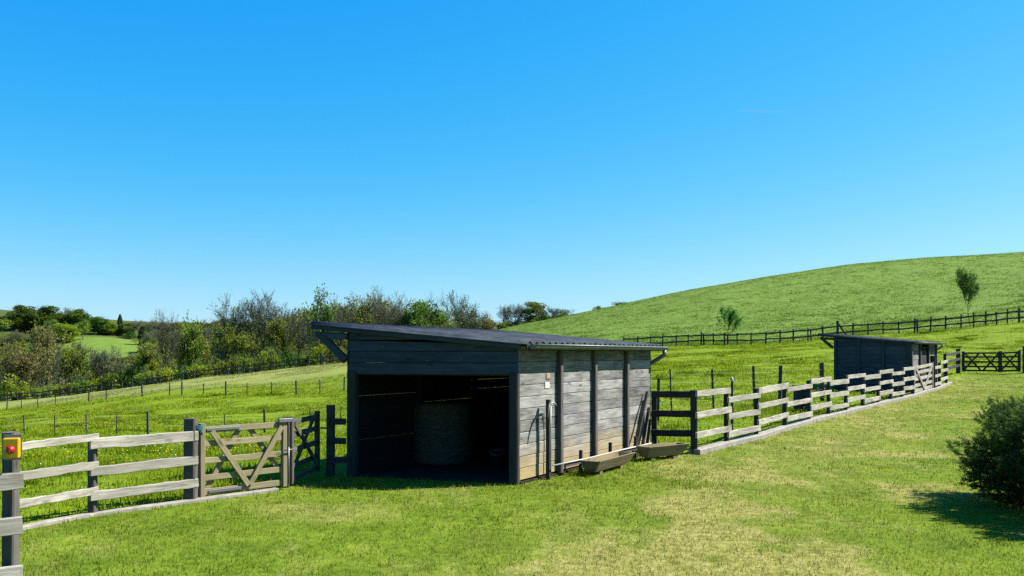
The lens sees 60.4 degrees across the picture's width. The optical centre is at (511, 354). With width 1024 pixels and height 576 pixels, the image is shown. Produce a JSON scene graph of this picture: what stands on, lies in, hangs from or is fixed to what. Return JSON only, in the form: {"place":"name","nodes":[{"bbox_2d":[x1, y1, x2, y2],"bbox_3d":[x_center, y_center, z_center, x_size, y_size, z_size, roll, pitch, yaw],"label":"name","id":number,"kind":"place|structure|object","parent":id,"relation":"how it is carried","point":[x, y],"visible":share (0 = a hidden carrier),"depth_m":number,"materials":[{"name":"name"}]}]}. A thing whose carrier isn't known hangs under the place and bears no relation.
{"place":"outdoors","nodes":[
{"label":"outdoors","id":0,"kind":"place"},
{"bbox_2d":[0,252,1023,575],"bbox_3d":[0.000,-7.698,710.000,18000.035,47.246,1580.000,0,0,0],"label":"ground","id":1,"kind":"structure","parent":0,"point":[104,340],"depth_m":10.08,"materials":[{"name":"green plant"}]},
{"bbox_2d":[0,318,13,334],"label":"budding tree","id":2,"kind":"object","parent":1,"relation":"on","point":[4,323],"visible":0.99,"depth_m":379.69,"materials":[{"name":"green plant"}]},
{"bbox_2d":[0,342,21,384],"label":"budding tree","id":3,"kind":"object","parent":1,"relation":"on","point":[7,348],"visible":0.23,"depth_m":270.41,"materials":[{"name":"green plant"}]},
{"bbox_2d":[0,431,23,575],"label":"rail fence","id":4,"kind":"object","parent":1,"relation":"on","point":[11,486],"visible":0.93,"depth_m":5.98,"materials":[{"name":"grey wood"}]},
{"bbox_2d":[2,434,21,459],"bbox_3d":[-3.328,0.621,5.843,0.110,0.170,0.122,0,0,-17],"label":"emergency switch","id":5,"kind":"object","parent":4,"relation":"attached to","point":[11,446],"visible":1,"depth_m":5.84,"materials":[{"name":"yellow plastic"}]},
{"bbox_2d":[0,329,25,343],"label":"bare tree","id":6,"kind":"object","parent":1,"relation":"on","point":[11,337],"visible":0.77,"depth_m":336.98,"materials":[{"name":"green plant"}]},
{"bbox_2d":[0,373,31,401],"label":"shrub","id":7,"kind":"object","parent":1,"relation":"on","point":[6,389],"visible":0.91,"depth_m":140.26,"materials":[{"name":"green plant"}]},
{"bbox_2d":[2,305,39,330],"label":"leafy tree","id":8,"kind":"object","parent":1,"relation":"on","point":[20,322],"visible":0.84,"depth_m":396.03,"materials":[{"name":"green plant"}]},
{"bbox_2d":[0,347,46,385],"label":"budding tree","id":9,"kind":"object","parent":1,"relation":"on","point":[21,368],"visible":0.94,"depth_m":148.33,"materials":[{"name":"green plant"}]},
{"bbox_2d":[15,341,71,388],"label":"budding tree","id":10,"kind":"object","parent":1,"relation":"on","point":[56,358],"visible":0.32,"depth_m":171.53,"materials":[{"name":"green plant"}]},
{"bbox_2d":[23,305,65,330],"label":"leafy tree","id":11,"kind":"object","parent":1,"relation":"on","point":[48,312],"visible":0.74,"depth_m":399.00,"materials":[{"name":"green plant"}]},
{"bbox_2d":[26,324,71,397],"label":"budding tree","id":12,"kind":"object","parent":1,"relation":"on","point":[41,347],"visible":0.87,"depth_m":163.73,"materials":[{"name":"green plant"}]},
{"bbox_2d":[40,383,58,397],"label":"shrub","id":13,"kind":"object","parent":1,"relation":"on","point":[47,389],"visible":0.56,"depth_m":137.25,"materials":[{"name":"green plant"}]},
{"bbox_2d":[36,348,83,386],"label":"budding tree","id":14,"kind":"object","parent":1,"relation":"on","point":[59,383],"visible":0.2,"depth_m":186.05,"materials":[{"name":"green plant"}]},
{"bbox_2d":[47,322,82,342],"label":"leafy tree","id":15,"kind":"object","parent":1,"relation":"on","point":[57,327],"visible":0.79,"depth_m":370.61,"materials":[{"name":"green plant"}]},
{"bbox_2d":[57,341,90,395],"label":"budding tree","id":16,"kind":"object","parent":1,"relation":"on","point":[77,364],"visible":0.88,"depth_m":152.11,"materials":[{"name":"green plant"}]},
{"bbox_2d":[64,309,92,330],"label":"leafy tree","id":17,"kind":"object","parent":1,"relation":"on","point":[75,316],"visible":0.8,"depth_m":401.52,"materials":[{"name":"green plant"}]},
{"bbox_2d":[68,372,92,394],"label":"shrub","id":18,"kind":"object","parent":1,"relation":"on","point":[78,384],"visible":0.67,"depth_m":139.37,"materials":[{"name":"green plant"}]},
{"bbox_2d":[68,320,92,339],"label":"budding tree","id":19,"kind":"object","parent":1,"relation":"on","point":[84,327],"visible":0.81,"depth_m":379.65,"materials":[{"name":"green plant"}]},
{"bbox_2d":[82,346,109,379],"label":"bare tree","id":20,"kind":"object","parent":1,"relation":"on","point":[96,362],"visible":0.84,"depth_m":147.96,"materials":[{"name":"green plant"}]},
{"bbox_2d":[84,316,109,333],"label":"leafy tree","id":21,"kind":"object","parent":1,"relation":"on","point":[99,327],"visible":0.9,"depth_m":399.62,"materials":[{"name":"green plant"}]},
{"bbox_2d":[90,376,110,392],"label":"shrub","id":22,"kind":"object","parent":1,"relation":"on","point":[99,380],"visible":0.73,"depth_m":136.08,"materials":[{"name":"green plant"}]},
{"bbox_2d":[20,418,198,512],"bbox_3d":[-4.157,1.260,9.073,0.241,1.086,2.089,0,0,33],"label":"rail fence","id":23,"kind":"object","parent":1,"relation":"on","point":[188,461],"visible":0.84,"depth_m":9.13,"materials":[{"name":"grey wood"}]},
{"bbox_2d":[198,418,294,496],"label":"field gate","id":24,"kind":"structure","parent":23,"relation":"attached to","point":[280,425],"depth_m":10.34,"materials":[{"name":"brown wood"}]},
{"bbox_2d":[88,344,132,384],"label":"bare tree","id":25,"kind":"object","parent":1,"relation":"on","point":[109,369],"visible":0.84,"depth_m":149.32,"materials":[{"name":"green plant"}]},
{"bbox_2d":[103,321,118,334],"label":"leafy tree","id":26,"kind":"object","parent":1,"relation":"on","point":[110,329],"visible":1,"depth_m":398.90,"materials":[{"name":"green plant"}]},
{"bbox_2d":[104,368,137,389],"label":"shrub","id":27,"kind":"object","parent":1,"relation":"on","point":[113,378],"visible":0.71,"depth_m":136.11,"materials":[{"name":"green plant"}]},
{"bbox_2d":[117,363,138,387],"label":"shrub","id":28,"kind":"object","parent":1,"relation":"on","point":[127,373],"visible":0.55,"depth_m":136.93,"materials":[{"name":"green plant"}]},
{"bbox_2d":[119,322,137,334],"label":"leafy tree","id":29,"kind":"object","parent":1,"relation":"on","point":[123,330],"visible":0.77,"depth_m":400.50,"materials":[{"name":"green plant"}]},
{"bbox_2d":[133,369,159,385],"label":"shrub","id":30,"kind":"object","parent":1,"relation":"on","point":[145,376],"visible":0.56,"depth_m":128.31,"materials":[{"name":"green plant"}]},
{"bbox_2d":[132,337,164,369],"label":"budding tree","id":31,"kind":"object","parent":1,"relation":"on","point":[144,358],"visible":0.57,"depth_m":151.20,"materials":[{"name":"green plant"}]},
{"bbox_2d":[23,488,278,529],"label":"kerb","id":32,"kind":"structure","parent":1,"relation":"on","point":[105,512],"depth_m":9.32,"materials":[{"name":"concrete"}]},
{"bbox_2d":[144,357,163,383],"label":"shrub","id":33,"kind":"object","parent":1,"relation":"on","point":[154,365],"visible":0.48,"depth_m":133.74,"materials":[{"name":"green plant"}]},
{"bbox_2d":[147,365,180,382],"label":"shrub","id":34,"kind":"object","parent":1,"relation":"on","point":[165,372],"visible":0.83,"depth_m":128.51,"materials":[{"name":"green plant"}]},
{"bbox_2d":[146,307,188,369],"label":"bare tree","id":35,"kind":"object","parent":1,"relation":"on","point":[167,342],"visible":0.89,"depth_m":138.25,"materials":[{"name":"green plant"}]},
{"bbox_2d":[0,352,338,400],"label":"rail fence","id":36,"kind":"object","parent":1,"relation":"on","point":[182,374],"visible":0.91,"depth_m":118.30,"materials":[{"name":"brown wood"}]},
{"bbox_2d":[0,406,341,433],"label":"wire fence","id":37,"kind":"object","parent":1,"relation":"on","point":[147,418],"visible":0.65,"depth_m":33.98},
{"bbox_2d":[149,343,194,380],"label":"budding tree","id":38,"kind":"object","parent":1,"relation":"on","point":[172,360],"visible":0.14,"depth_m":161.63,"materials":[{"name":"green plant"}]},
{"bbox_2d":[3,377,344,409],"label":"wire fence","id":39,"kind":"object","parent":1,"relation":"on","point":[271,384],"visible":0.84,"depth_m":75.13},
{"bbox_2d":[173,365,198,380],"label":"shrub","id":40,"kind":"object","parent":1,"relation":"on","point":[178,372],"visible":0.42,"depth_m":128.13,"materials":[{"name":"green plant"}]},
{"bbox_2d":[165,316,211,372],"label":"budding tree","id":41,"kind":"object","parent":1,"relation":"on","point":[191,346],"visible":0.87,"depth_m":145.39,"materials":[{"name":"green plant"}]},
{"bbox_2d":[182,310,201,368],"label":"leafy tree","id":42,"kind":"object","parent":1,"relation":"on","point":[191,363],"visible":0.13,"depth_m":157.43,"materials":[{"name":"green plant"}]},
{"bbox_2d":[187,363,206,377],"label":"shrub","id":43,"kind":"object","parent":1,"relation":"on","point":[194,369],"visible":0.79,"depth_m":126.82,"materials":[{"name":"green plant"}]},
{"bbox_2d":[184,317,221,366],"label":"budding tree","id":44,"kind":"object","parent":1,"relation":"on","point":[205,334],"visible":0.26,"depth_m":207.65,"materials":[{"name":"green plant"}]},
{"bbox_2d":[196,332,217,377],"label":"budding tree","id":45,"kind":"object","parent":1,"relation":"on","point":[207,359],"visible":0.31,"depth_m":196.86,"materials":[{"name":"green plant"}]},
{"bbox_2d":[212,360,236,374],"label":"shrub","id":46,"kind":"object","parent":1,"relation":"on","point":[221,366],"visible":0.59,"depth_m":131.00,"materials":[{"name":"green plant"}]},
{"bbox_2d":[210,322,244,374],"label":"budding tree","id":47,"kind":"object","parent":1,"relation":"on","point":[221,349],"visible":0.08,"depth_m":175.88,"materials":[{"name":"green plant"}]},
{"bbox_2d":[205,294,252,362],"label":"bare tree","id":48,"kind":"object","parent":1,"relation":"on","point":[224,321],"visible":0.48,"depth_m":140.86,"materials":[{"name":"green plant"}]},
{"bbox_2d":[225,351,243,373],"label":"shrub","id":49,"kind":"object","parent":1,"relation":"on","point":[236,360],"visible":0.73,"depth_m":130.99,"materials":[{"name":"green plant"}]},
{"bbox_2d":[210,322,260,368],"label":"budding tree","id":50,"kind":"object","parent":1,"relation":"on","point":[239,345],"visible":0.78,"depth_m":135.45,"materials":[{"name":"green plant"}]},
{"bbox_2d":[206,289,277,371],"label":"bare tree","id":51,"kind":"object","parent":1,"relation":"on","point":[245,326],"visible":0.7,"depth_m":142.10,"materials":[{"name":"grey plant"}]},
{"bbox_2d":[243,353,268,371],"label":"shrub","id":52,"kind":"object","parent":1,"relation":"on","point":[255,361],"visible":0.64,"depth_m":122.75,"materials":[{"name":"green plant"}]},
{"bbox_2d":[235,288,300,369],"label":"bare tree","id":53,"kind":"object","parent":1,"relation":"on","point":[271,312],"visible":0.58,"depth_m":143.00,"materials":[{"name":"green plant"}]},
{"bbox_2d":[259,347,280,369],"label":"shrub","id":54,"kind":"object","parent":1,"relation":"on","point":[267,357],"visible":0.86,"depth_m":119.79,"materials":[{"name":"green plant"}]},
{"bbox_2d":[262,342,289,370],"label":"shrub","id":55,"kind":"object","parent":1,"relation":"on","point":[281,357],"visible":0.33,"depth_m":122.45,"materials":[{"name":"green plant"}]},
{"bbox_2d":[263,316,300,367],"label":"budding tree","id":56,"kind":"object","parent":1,"relation":"on","point":[274,338],"visible":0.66,"depth_m":138.17,"materials":[{"name":"green plant"}]},
{"bbox_2d":[283,417,289,487],"bbox_3d":[-2.798,1.289,10.918,0.074,1.022,0.073,0,0,0],"label":"gate post","id":57,"kind":"object","parent":1,"relation":"on","point":[288,438],"visible":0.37,"depth_m":10.89,"materials":[{"name":"grey wood"}]},
{"bbox_2d":[277,345,303,368],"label":"shrub","id":58,"kind":"object","parent":1,"relation":"on","point":[287,354],"visible":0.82,"depth_m":119.32,"materials":[{"name":"green plant"}]},
{"bbox_2d":[283,312,317,355],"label":"bare tree","id":59,"kind":"object","parent":1,"relation":"on","point":[292,327],"visible":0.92,"depth_m":131.28,"materials":[{"name":"brown plant"}]},
{"bbox_2d":[307,343,335,365],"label":"shrub","id":60,"kind":"object","parent":1,"relation":"on","point":[315,350],"visible":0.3,"depth_m":120.03,"materials":[{"name":"green plant"}]},
{"bbox_2d":[302,283,344,346],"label":"leafy tree","id":61,"kind":"object","parent":1,"relation":"on","point":[327,312],"visible":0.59,"depth_m":134.44,"materials":[{"name":"green plant"}]},
{"bbox_2d":[317,344,345,364],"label":"shrub","id":62,"kind":"object","parent":1,"relation":"on","point":[328,352],"visible":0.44,"depth_m":114.20,"materials":[{"name":"green plant"}]},
{"bbox_2d":[326,405,345,475],"bbox_3d":[-2.390,1.245,12.000,0.277,1.110,0.151,0,0,0],"label":"rail fence","id":63,"kind":"object","parent":1,"relation":"on","point":[332,421],"visible":0.95,"depth_m":11.97,"materials":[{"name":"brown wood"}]},
{"bbox_2d":[290,411,325,483],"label":"field gate","id":64,"kind":"structure","parent":63,"relation":"attached to","point":[314,457],"depth_m":11.56,"materials":[{"name":"grey wood"}]},
{"bbox_2d":[312,297,359,347],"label":"bare tree","id":65,"kind":"object","parent":1,"relation":"on","point":[337,317],"visible":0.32,"depth_m":138.24,"materials":[{"name":"brown plant"}]},
{"bbox_2d":[334,303,352,349],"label":"budding tree","id":66,"kind":"object","parent":1,"relation":"on","point":[344,344],"visible":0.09,"depth_m":205.46,"materials":[{"name":"green plant"}]},
{"bbox_2d":[341,288,378,323],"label":"budding tree","id":67,"kind":"object","parent":1,"relation":"on","point":[364,308],"visible":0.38,"depth_m":140.93,"materials":[{"name":"green plant"}]},
{"bbox_2d":[349,285,411,324],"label":"bare tree","id":68,"kind":"object","parent":1,"relation":"on","point":[377,307],"visible":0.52,"depth_m":140.35,"materials":[{"name":"brown plant"}]},
{"bbox_2d":[379,290,426,325],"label":"bare tree","id":69,"kind":"object","parent":1,"relation":"on","point":[398,321],"visible":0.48,"depth_m":138.09,"materials":[{"name":"brown plant"}]},
{"bbox_2d":[401,291,449,326],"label":"leafy tree","id":70,"kind":"object","parent":1,"relation":"on","point":[422,311],"visible":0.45,"depth_m":137.14,"materials":[{"name":"green plant"}]},
{"bbox_2d":[429,305,456,327],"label":"budding tree","id":71,"kind":"object","parent":1,"relation":"on","point":[444,314],"visible":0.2,"depth_m":172.06,"materials":[{"name":"green plant"}]},
{"bbox_2d":[440,290,482,328],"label":"bare tree","id":72,"kind":"object","parent":1,"relation":"on","point":[452,314],"visible":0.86,"depth_m":138.66,"materials":[{"name":"grey plant"}]},
{"bbox_2d":[439,303,489,328],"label":"bare tree","id":73,"kind":"object","parent":1,"relation":"on","point":[479,323],"visible":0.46,"depth_m":140.57,"materials":[{"name":"brown plant"}]},
{"bbox_2d":[476,318,497,329],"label":"budding tree","id":74,"kind":"object","parent":1,"relation":"on","point":[491,324],"visible":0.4,"depth_m":141.93,"materials":[{"name":"green plant"}]},
{"bbox_2d":[308,321,668,484],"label":"shed","id":75,"kind":"structure","parent":1,"relation":"on","point":[594,392],"depth_m":12.37,"materials":[{"name":"grey wood"}]},
{"bbox_2d":[413,401,471,464],"bbox_3d":[-1.056,1.177,13.350,0.908,0.905,0.908,0,0,0],"label":"hay bale","id":76,"kind":"object","parent":75,"relation":"on","point":[442,431],"visible":0.98,"depth_m":12.97},
{"bbox_2d":[489,448,505,468],"bbox_3d":[-0.206,1.492,12.599,0.246,0.275,0.246,0,0,0],"label":"bucket","id":77,"kind":"object","parent":75,"relation":"on","point":[497,456],"visible":1,"depth_m":12.52,"materials":[{"name":"plastic"}]},
{"bbox_2d":[552,436,652,471],"bbox_3d":[1.398,1.525,13.052,0.086,0.456,3.340,0,0,32],"label":"water pipe","id":78,"kind":"object","parent":75,"relation":"attached to","point":[577,462],"visible":0.51,"depth_m":12.86,"materials":[{"name":"white plastic"}]},
{"bbox_2d":[4,335,987,481],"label":"seed heads","id":79,"kind":"object","parent":1,"relation":"on","point":[345,387],"visible":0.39,"depth_m":39.58,"materials":[{"name":"white plant"}]},
{"bbox_2d":[496,304,516,327],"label":"bare tree","id":80,"kind":"object","parent":1,"relation":"on","point":[504,312],"visible":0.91,"depth_m":250.95,"materials":[{"name":"grey plant"}]},
{"bbox_2d":[0,320,1017,477],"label":"dandelion flowers","id":81,"kind":"object","parent":1,"relation":"on","point":[342,410],"visible":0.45,"depth_m":45.35,"materials":[{"name":"yellow plant"}]},
{"bbox_2d":[0,306,1023,523],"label":"meadow grass","id":82,"kind":"structure","parent":1,"relation":"on","point":[51,456],"depth_m":41.84,"materials":[{"name":"green plant"}]},
{"bbox_2d":[500,303,528,322],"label":"bare tree","id":83,"kind":"object","parent":1,"relation":"on","point":[519,311],"visible":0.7,"depth_m":250.91,"materials":[{"name":"grey plant"}]},
{"bbox_2d":[515,301,547,319],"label":"leafy tree","id":84,"kind":"object","parent":1,"relation":"on","point":[535,307],"visible":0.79,"depth_m":248.27,"materials":[{"name":"green plant"}]},
{"bbox_2d":[546,399,556,479],"bbox_3d":[0.491,1.175,11.652,0.099,1.153,0.391,0,0,21],"label":"tap post","id":85,"kind":"object","parent":1,"relation":"on","point":[548,438],"visible":0.95,"depth_m":11.66,"materials":[{"name":"grey wood"}]},
{"bbox_2d":[580,451,635,474],"bbox_3d":[1.385,1.560,12.564,0.306,0.220,1.303,0,0,30],"label":"feeding trough","id":86,"kind":"object","parent":1,"relation":"on","point":[597,465],"visible":0.98,"depth_m":12.39,"materials":[{"name":"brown wood"}]},
{"bbox_2d":[633,391,648,456],"bbox_3d":[2.127,1.151,14.550,0.048,1.054,0.805,0,0,25],"label":"wooden pole","id":87,"kind":"object","parent":1,"relation":"on","point":[642,415],"visible":0.76,"depth_m":14.60,"materials":[{"name":"grey wood"}]},
{"bbox_2d":[641,407,649,444],"bbox_3d":[2.213,1.286,14.653,0.046,0.779,0.581,0,0,22],"label":"wooden pole","id":88,"kind":"object","parent":1,"relation":"on","point":[645,426],"visible":0.76,"depth_m":14.68,"materials":[{"name":"grey wood"}]},
{"bbox_2d":[636,442,689,460],"bbox_3d":[2.403,1.550,13.965,0.933,0.240,0.297,0,0,-37],"label":"feeding trough","id":89,"kind":"object","parent":1,"relation":"on","point":[652,452],"visible":0.94,"depth_m":13.83,"materials":[{"name":"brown wood"}]},
{"bbox_2d":[651,391,690,443],"bbox_3d":[2.737,1.200,14.860,0.778,1.182,0.143,0,0,18],"label":"rail fence","id":90,"kind":"object","parent":1,"relation":"on","point":[655,414],"visible":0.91,"depth_m":14.83,"materials":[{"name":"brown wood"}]},
{"bbox_2d":[715,306,743,339],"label":"sapling","id":91,"kind":"object","parent":1,"relation":"on","point":[730,315],"visible":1,"depth_m":91.99,"materials":[{"name":"green plant"}]},
{"bbox_2d":[657,363,824,420],"bbox_3d":[6.162,0.984,23.316,0.834,1.472,9.142,0,0,44],"label":"wire fence","id":92,"kind":"object","parent":1,"relation":"on","point":[821,372],"visible":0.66,"depth_m":23.17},
{"bbox_2d":[499,251,1023,346],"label":"hill grass","id":93,"kind":"structure","parent":1,"relation":"on","point":[910,318],"depth_m":148.16,"materials":[{"name":"green plant"}]},
{"bbox_2d":[690,366,915,453],"bbox_3d":[7.978,1.100,21.583,0.290,1.420,17.154,0,0,35],"label":"rail fence","id":94,"kind":"object","parent":1,"relation":"on","point":[728,431],"visible":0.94,"depth_m":18.53,"materials":[{"name":"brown wood"}]},
{"bbox_2d":[689,382,951,454],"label":"kerb","id":95,"kind":"structure","parent":1,"relation":"on","point":[723,444],"depth_m":18.94,"materials":[{"name":"concrete"}]},
{"bbox_2d":[623,308,1023,346],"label":"rail fence","id":96,"kind":"object","parent":1,"relation":"on","point":[915,327],"visible":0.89,"depth_m":88.70,"materials":[{"name":"brown wood"}]},
{"bbox_2d":[818,333,943,391],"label":"shed","id":97,"kind":"structure","parent":1,"relation":"on","point":[857,354],"depth_m":31.41,"materials":[{"name":"grey wood"}]},
{"bbox_2d":[921,350,926,387],"bbox_3d":[14.900,0.535,31.925,0.030,1.390,1.100,0,0,38],"label":"door","id":98,"kind":"structure","parent":97,"relation":"in","point":[923,352],"depth_m":32.01,"materials":[{"name":"grey wood"}]},
{"bbox_2d":[930,356,947,387],"bbox_3d":[16.264,0.750,33.456,0.180,1.404,4.240,0,0,32],"label":"rail fence","id":99,"kind":"object","parent":1,"relation":"on","point":[938,375],"visible":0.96,"depth_m":33.14,"materials":[{"name":"grey wood"}]},
{"bbox_2d":[912,362,932,392],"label":"field gate","id":100,"kind":"structure","parent":99,"relation":"attached to","point":[928,376],"depth_m":30.06,"materials":[{"name":"grey wood"}]},
{"bbox_2d":[943,349,960,376],"bbox_3d":[20.761,0.478,41.500,0.204,1.498,3.863,0,0,35],"label":"rail fence","id":101,"kind":"object","parent":1,"relation":"on","point":[957,359],"visible":0.79,"depth_m":41.85,"materials":[{"name":"grey wood"}]},
{"bbox_2d":[954,267,979,326],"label":"sapling","id":102,"kind":"object","parent":1,"relation":"on","point":[968,290],"visible":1,"depth_m":85.61,"materials":[{"name":"green plant"}]},
{"bbox_2d":[962,351,999,371],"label":"field gate","id":103,"kind":"structure","parent":1,"relation":"on","point":[989,362],"depth_m":43.18,"materials":[{"name":"brown wood"}]},
{"bbox_2d":[946,396,1023,507],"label":"yew bush","id":104,"kind":"object","parent":1,"relation":"on","point":[1001,463],"visible":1,"depth_m":9.56,"materials":[{"name":"green plant"}]},
{"bbox_2d":[1022,346,1023,372],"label":"gate post","id":105,"kind":"object","parent":1,"relation":"on","point":[1022,359],"visible":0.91,"depth_m":43.22,"materials":[{"name":"brown wood"}]},
{"bbox_2d":[1000,350,1020,371],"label":"field gate","id":106,"kind":"structure","parent":105,"relation":"attached to","point":[1018,352],"depth_m":43.16,"materials":[{"name":"brown wood"}]},
{"bbox_2d":[0,0,1023,323],"label":"sky","id":107,"kind":"structure","parent":0,"point":[580,156],"materials":[{"name":"blue"}]},
{"bbox_2d":[792,385,806,411],"bbox_3d":[7.448,1.131,22.600,0.400,0.669,0.400,0,0,0],"label":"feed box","id":108,"kind":"object","parent":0,"point":[799,394],"visible":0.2,"depth_m":22.43,"materials":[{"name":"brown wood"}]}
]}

